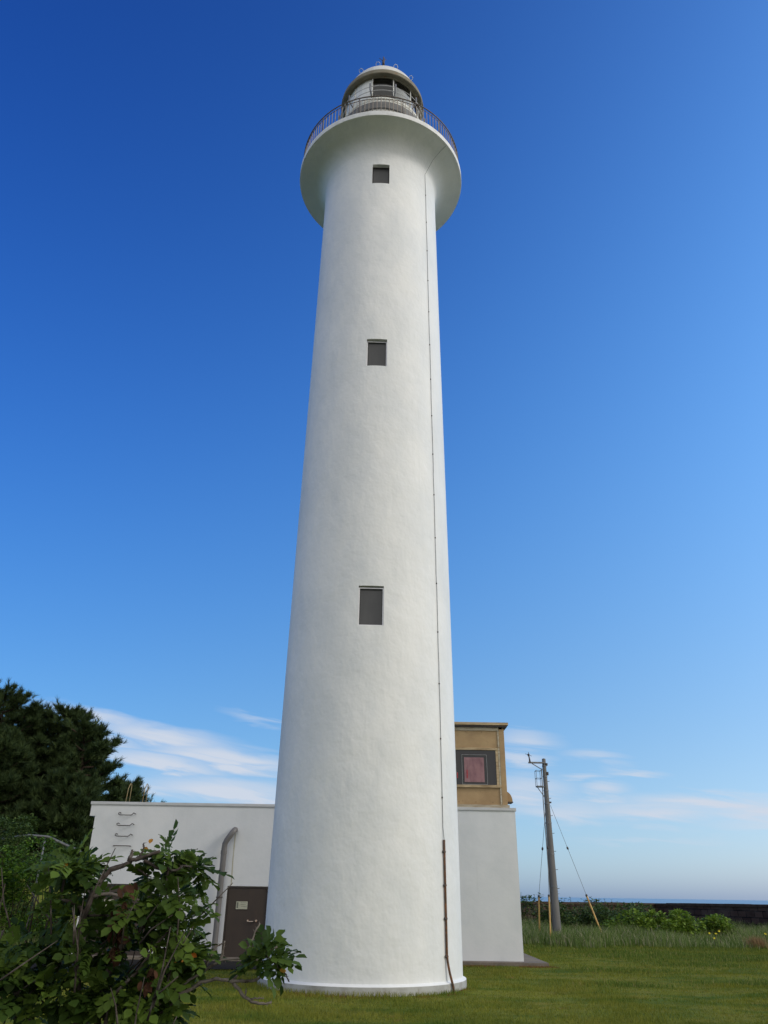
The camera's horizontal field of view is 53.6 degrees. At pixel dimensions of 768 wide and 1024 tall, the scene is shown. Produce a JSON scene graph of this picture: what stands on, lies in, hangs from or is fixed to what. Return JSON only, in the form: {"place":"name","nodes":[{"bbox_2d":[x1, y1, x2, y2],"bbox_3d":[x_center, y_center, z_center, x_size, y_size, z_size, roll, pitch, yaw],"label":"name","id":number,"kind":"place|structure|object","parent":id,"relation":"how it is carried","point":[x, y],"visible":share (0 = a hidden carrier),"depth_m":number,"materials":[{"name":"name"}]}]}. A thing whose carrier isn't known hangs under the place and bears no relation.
{"place":"outdoors","nodes":[
{"label":"outdoors","id":0,"kind":"place"},
{"bbox_2d":[0,914,69,956],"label":"tall grass","id":1,"kind":"structure","parent":0,"point":[33,941],"depth_m":21.78,"materials":[{"name":"green plant"}]},
{"bbox_2d":[31,959,256,973],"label":"path","id":2,"kind":"structure","parent":0,"point":[228,965],"depth_m":19.36,"materials":[{"name":"concrete"}]},
{"bbox_2d":[0,852,767,1023],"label":"lawn","id":3,"kind":"structure","parent":0,"point":[571,1000],"depth_m":14.21,"materials":[{"name":"green plant"}]},
{"bbox_2d":[0,809,37,905],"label":"vine thicket","id":4,"kind":"object","parent":3,"relation":"on","point":[8,836],"visible":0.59,"depth_m":25.15,"materials":[{"name":"green plant"}]},
{"bbox_2d":[0,723,46,841],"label":"pine tree","id":5,"kind":"object","parent":3,"relation":"on","point":[16,756],"visible":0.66,"depth_m":37.93,"materials":[{"name":"green plant"}]},
{"bbox_2d":[0,833,59,942],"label":"vine thicket","id":6,"kind":"object","parent":3,"relation":"on","point":[8,877],"visible":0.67,"depth_m":22.68,"materials":[{"name":"green plant"}]},
{"bbox_2d":[0,677,64,803],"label":"pine tree","id":7,"kind":"object","parent":3,"relation":"on","point":[12,699],"visible":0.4,"depth_m":42.84,"materials":[{"name":"green plant"}]},
{"bbox_2d":[3,704,61,746],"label":"pine tree","id":8,"kind":"object","parent":3,"relation":"on","point":[23,720],"visible":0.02,"depth_m":49.30,"materials":[{"name":"green plant"}]},
{"bbox_2d":[2,834,79,922],"bbox_3d":[-12.115,13.307,26.822,4.639,3.543,0.342,-1,-27,3],"label":"stair handrail","id":9,"kind":"object","parent":3,"relation":"on","point":[55,840],"visible":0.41,"depth_m":27.46,"materials":[{"name":"grey metal"}]},
{"bbox_2d":[0,813,83,875],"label":"vine thicket","id":10,"kind":"object","parent":3,"relation":"on","point":[27,818],"visible":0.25,"depth_m":32.98,"materials":[{"name":"green plant"}]},
{"bbox_2d":[11,848,82,925],"bbox_3d":[-11.945,14.493,29.118,4.615,2.881,2.039,1,-27,0],"label":"vine thicket","id":11,"kind":"object","parent":3,"relation":"on","point":[42,899],"visible":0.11,"depth_m":29.04,"materials":[{"name":"green plant"}]},
{"bbox_2d":[0,765,109,863],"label":"pine tree","id":12,"kind":"object","parent":3,"relation":"on","point":[64,796],"visible":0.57,"depth_m":36.16,"materials":[{"name":"green plant"}]},
{"bbox_2d":[12,695,110,798],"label":"pine tree","id":13,"kind":"object","parent":3,"relation":"on","point":[39,737],"visible":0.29,"depth_m":43.01,"materials":[{"name":"green plant"}]},
{"bbox_2d":[11,712,141,818],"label":"pine tree","id":14,"kind":"object","parent":3,"relation":"on","point":[99,751],"visible":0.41,"depth_m":41.56,"materials":[{"name":"green plant"}]},
{"bbox_2d":[77,751,114,795],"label":"pine tree","id":15,"kind":"object","parent":3,"relation":"on","point":[105,777],"depth_m":51.02,"materials":[{"name":"green plant"}]},
{"bbox_2d":[106,774,144,799],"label":"pine tree","id":16,"kind":"object","parent":3,"relation":"on","point":[138,781],"visible":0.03,"depth_m":47.33,"materials":[{"name":"green plant"}]},
{"bbox_2d":[119,785,166,801],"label":"pine tree","id":17,"kind":"object","parent":3,"relation":"on","point":[138,798],"visible":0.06,"depth_m":46.53,"materials":[{"name":"green plant"}]},
{"bbox_2d":[0,820,306,1023],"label":"rose bush","id":18,"kind":"object","parent":3,"relation":"on","point":[180,955],"visible":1,"depth_m":2.80,"materials":[{"name":"green plant"}]},
{"bbox_2d":[68,953,548,966],"bbox_3d":[-2.435,14.145,24.340,13.780,0.235,8.366,1,-27,0],"label":"concrete apron","id":19,"kind":"object","parent":3,"relation":"on","point":[529,960],"visible":0.23,"depth_m":20.65,"materials":[{"name":"grey concrete"}]},
{"bbox_2d":[71,783,523,961],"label":"annex building","id":20,"kind":"structure","parent":19,"relation":"on","point":[235,840],"depth_m":22.14,"materials":[{"name":"white paint"}]},
{"bbox_2d":[83,884,151,954],"bbox_3d":[-7.559,11.499,21.444,1.846,1.793,0.063,1,-27,0],"label":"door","id":21,"kind":"structure","parent":20,"relation":"in","point":[115,890],"depth_m":21.67,"materials":[{"name":"brown metal"}]},
{"bbox_2d":[114,887,149,955],"bbox_3d":[-7.120,11.527,21.443,0.873,1.736,0.045,1,-27,0],"label":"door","id":22,"kind":"structure","parent":20,"relation":"in","point":[137,953],"depth_m":21.09,"materials":[{"name":"brown metal"}]},
{"bbox_2d":[221,886,267,956],"bbox_3d":[-3.914,11.549,21.417,1.176,1.783,0.119,1,-27,0],"label":"door","id":23,"kind":"structure","parent":20,"relation":"in","point":[246,906],"depth_m":21.50,"materials":[{"name":"brown metal"}]},
{"bbox_2d":[454,722,512,807],"bbox_3d":[1.835,8.450,24.740,4.338,2.690,2.530,1,-27,0],"label":"rooftop cabin","id":24,"kind":"object","parent":20,"relation":"on","point":[481,780],"visible":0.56,"depth_m":23.77,"materials":[{"name":"tan painted wood"},{"name":"glass"},{"name":"dark grey metal"}]},
{"bbox_2d":[455,747,501,787],"bbox_3d":[1.704,7.956,23.717,3.860,1.194,0.100,1,-27,0],"label":"window","id":25,"kind":"structure","parent":24,"relation":"in","point":[475,767],"depth_m":23.73,"materials":[{"name":"black glass"}]},
{"bbox_2d":[257,57,466,996],"bbox_3d":[-0.241,-4.013,23.165,5.700,31.620,5.700,1,-27,0],"label":"lighthouse","id":26,"kind":"object","parent":3,"relation":"on","point":[364,886],"visible":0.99,"depth_m":18.20,"materials":[{"name":"paint"}]},
{"bbox_2d":[358,586,383,625],"bbox_3d":[-0.306,2.209,17.804,0.598,0.975,0.170,1,-27,0],"label":"window","id":27,"kind":"structure","parent":26,"relation":"in","point":[371,598],"depth_m":17.83,"materials":[{"name":"glass"}]},
{"bbox_2d":[366,339,386,365],"bbox_3d":[-0.202,-4.416,21.249,0.574,0.940,0.200,1,-27,0],"label":"window","id":28,"kind":"structure","parent":26,"relation":"in","point":[376,354],"depth_m":21.31,"materials":[{"name":"glass"}]},
{"bbox_2d":[372,164,389,183],"bbox_3d":[-0.101,-10.875,24.585,0.551,0.880,0.198,1,-27,0],"label":"window","id":29,"kind":"structure","parent":26,"relation":"in","point":[380,172],"depth_m":24.71,"materials":[{"name":"glass"}]},
{"bbox_2d":[284,964,558,1000],"bbox_3d":[1.645,10.518,17.084,3.031,0.075,9.694,-14,-30,27],"label":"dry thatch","id":30,"kind":"object","parent":3,"relation":"on","point":[528,966],"visible":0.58,"depth_m":14.58,"materials":[{"name":"green plant"}]},
{"bbox_2d":[520,895,529,923],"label":"leafy stalk","id":31,"kind":"object","parent":3,"relation":"on","point":[524,906],"visible":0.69,"depth_m":37.81,"materials":[{"name":"green plant"}]},
{"bbox_2d":[520,895,550,923],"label":"dark shrub","id":32,"kind":"object","parent":3,"relation":"on","point":[529,904],"visible":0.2,"depth_m":38.70,"materials":[{"name":"green plant"}]},
{"bbox_2d":[530,894,540,918],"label":"leafy stalk","id":33,"kind":"object","parent":3,"relation":"on","point":[533,905],"visible":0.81,"depth_m":37.43,"materials":[{"name":"green plant"}]},
{"bbox_2d":[527,752,560,932],"bbox_3d":[6.928,14.482,33.000,1.125,7.781,0.390,6,-27,-10],"label":"utility pole","id":34,"kind":"object","parent":3,"relation":"on","point":[554,905],"visible":0.98,"depth_m":32.86,"materials":[{"name":"concrete"}]},
{"bbox_2d":[538,824,544,930],"bbox_3d":[6.839,15.430,32.737,0.745,5.253,0.089,-13,-30,25],"label":"stay wire","id":35,"kind":"object","parent":34,"relation":"attached to","point":[539,895],"visible":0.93,"depth_m":32.24,"materials":[{"name":"metal"}]},
{"bbox_2d":[546,805,550,937],"bbox_3d":[6.950,15.061,32.000,0.098,5.256,1.291,-10,-29,21],"label":"stay wire","id":36,"kind":"object","parent":34,"relation":"attached to","point":[548,894],"visible":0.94,"depth_m":31.02,"materials":[{"name":"metal"}]},
{"bbox_2d":[550,805,602,933],"bbox_3d":[8.185,15.233,32.272,1.794,5.244,0.110,-8,-28,17],"label":"stay wire","id":37,"kind":"object","parent":34,"relation":"attached to","point":[586,895],"visible":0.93,"depth_m":31.64,"materials":[{"name":"steel wire"},{"name":"yellow plastic"}]},
{"bbox_2d":[526,900,581,928],"bbox_3d":[7.924,18.954,35.279,2.684,1.657,1.632,1,-27,0],"label":"dark shrub","id":38,"kind":"object","parent":3,"relation":"on","point":[570,921],"visible":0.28,"depth_m":35.27,"materials":[{"name":"green plant"}]},
{"bbox_2d":[543,907,586,920],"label":"dark shrub","id":39,"kind":"object","parent":3,"relation":"on","point":[568,911],"visible":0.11,"depth_m":37.63,"materials":[{"name":"green plant"}]},
{"bbox_2d":[560,897,571,913],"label":"leafy stalk","id":40,"kind":"object","parent":3,"relation":"on","point":[564,902],"visible":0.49,"depth_m":38.51,"materials":[{"name":"green plant"}]},
{"bbox_2d":[567,896,619,930],"bbox_3d":[9.857,19.163,35.877,2.066,1.805,2.414,24,-35,-38],"label":"dark shrub","id":41,"kind":"object","parent":3,"relation":"on","point":[588,916],"visible":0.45,"depth_m":35.75,"materials":[{"name":"green plant"}]},
{"bbox_2d":[585,904,612,918],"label":"dark shrub","id":42,"kind":"object","parent":3,"relation":"on","point":[596,910],"visible":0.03,"depth_m":37.91,"materials":[{"name":"green plant"}]},
{"bbox_2d":[593,902,645,923],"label":"dark shrub","id":43,"kind":"object","parent":3,"relation":"on","point":[635,907],"visible":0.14,"depth_m":36.59,"materials":[{"name":"green plant"}]},
{"bbox_2d":[529,963,711,974],"bbox_3d":[6.324,11.967,19.863,5.109,0.165,2.407,1,-27,0],"label":"grass tuft","id":44,"kind":"object","parent":3,"relation":"on","point":[634,969],"visible":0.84,"depth_m":19.82,"materials":[{"name":"green plant"}]},
{"bbox_2d":[600,908,657,933],"bbox_3d":[10.709,18.086,33.214,2.573,1.409,1.880,1,-27,0],"label":"leafy shrub","id":45,"kind":"object","parent":3,"relation":"on","point":[631,921],"visible":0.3,"depth_m":33.00,"materials":[{"name":"green plant"}]},
{"bbox_2d":[564,978,699,989],"bbox_3d":[5.324,10.184,16.384,2.804,0.173,1.719,-9,-28,19],"label":"grass tuft","id":46,"kind":"object","parent":3,"relation":"on","point":[620,984],"visible":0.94,"depth_m":16.29,"materials":[{"name":"green plant"}]},
{"bbox_2d":[615,902,656,917],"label":"dark shrub","id":47,"kind":"object","parent":3,"relation":"on","point":[641,904],"visible":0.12,"depth_m":38.30,"materials":[{"name":"green plant"}]},
{"bbox_2d":[520,901,767,928],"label":"block wall","id":48,"kind":"structure","parent":3,"relation":"on","point":[756,914],"depth_m":41.34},
{"bbox_2d":[521,916,767,948],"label":"tall grass","id":49,"kind":"structure","parent":3,"relation":"on","point":[588,936],"depth_m":30.55,"materials":[{"name":"green plant"}]},
{"bbox_2d":[630,909,681,933],"bbox_3d":[11.720,17.988,32.950,2.567,1.368,1.663,-13,-30,26],"label":"leafy shrub","id":50,"kind":"object","parent":3,"relation":"on","point":[659,920],"visible":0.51,"depth_m":32.84,"materials":[{"name":"green plant"}]},
{"bbox_2d":[664,908,705,935],"bbox_3d":[12.937,18.106,33.185,2.053,1.430,2.499,1,-27,0],"label":"leafy shrub","id":51,"kind":"object","parent":3,"relation":"on","point":[687,926],"visible":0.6,"depth_m":32.93,"materials":[{"name":"green plant"}]},
{"bbox_2d":[692,913,739,936],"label":"leafy shrub","id":52,"kind":"object","parent":3,"relation":"on","point":[712,920],"visible":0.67,"depth_m":33.17,"materials":[{"name":"green plant"}]},
{"bbox_2d":[668,975,767,987],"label":"grass tuft","id":53,"kind":"object","parent":3,"relation":"on","point":[750,983],"visible":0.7,"depth_m":17.45,"materials":[{"name":"green plant"}]},
{"bbox_2d":[743,935,767,948],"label":"dry grass tuft","id":54,"kind":"object","parent":3,"relation":"on","point":[754,940],"visible":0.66,"depth_m":29.87,"materials":[{"name":"beige plant"}]},
{"bbox_2d":[0,0,767,900],"label":"sky","id":55,"kind":"structure","parent":0,"point":[602,252],"materials":[{"name":"blue"}]},
{"bbox_2d":[520,897,767,903],"bbox_3d":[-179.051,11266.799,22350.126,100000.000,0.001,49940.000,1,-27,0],"label":"sea","id":56,"kind":"structure","parent":0,"point":[629,900],"depth_m":8336.84,"materials":[{"name":"liquid"}]},
{"bbox_2d":[523,941,767,962],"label":"rough grass","id":57,"kind":"structure","parent":0,"point":[650,955],"depth_m":25.80,"materials":[{"name":"green plant"}]}
]}

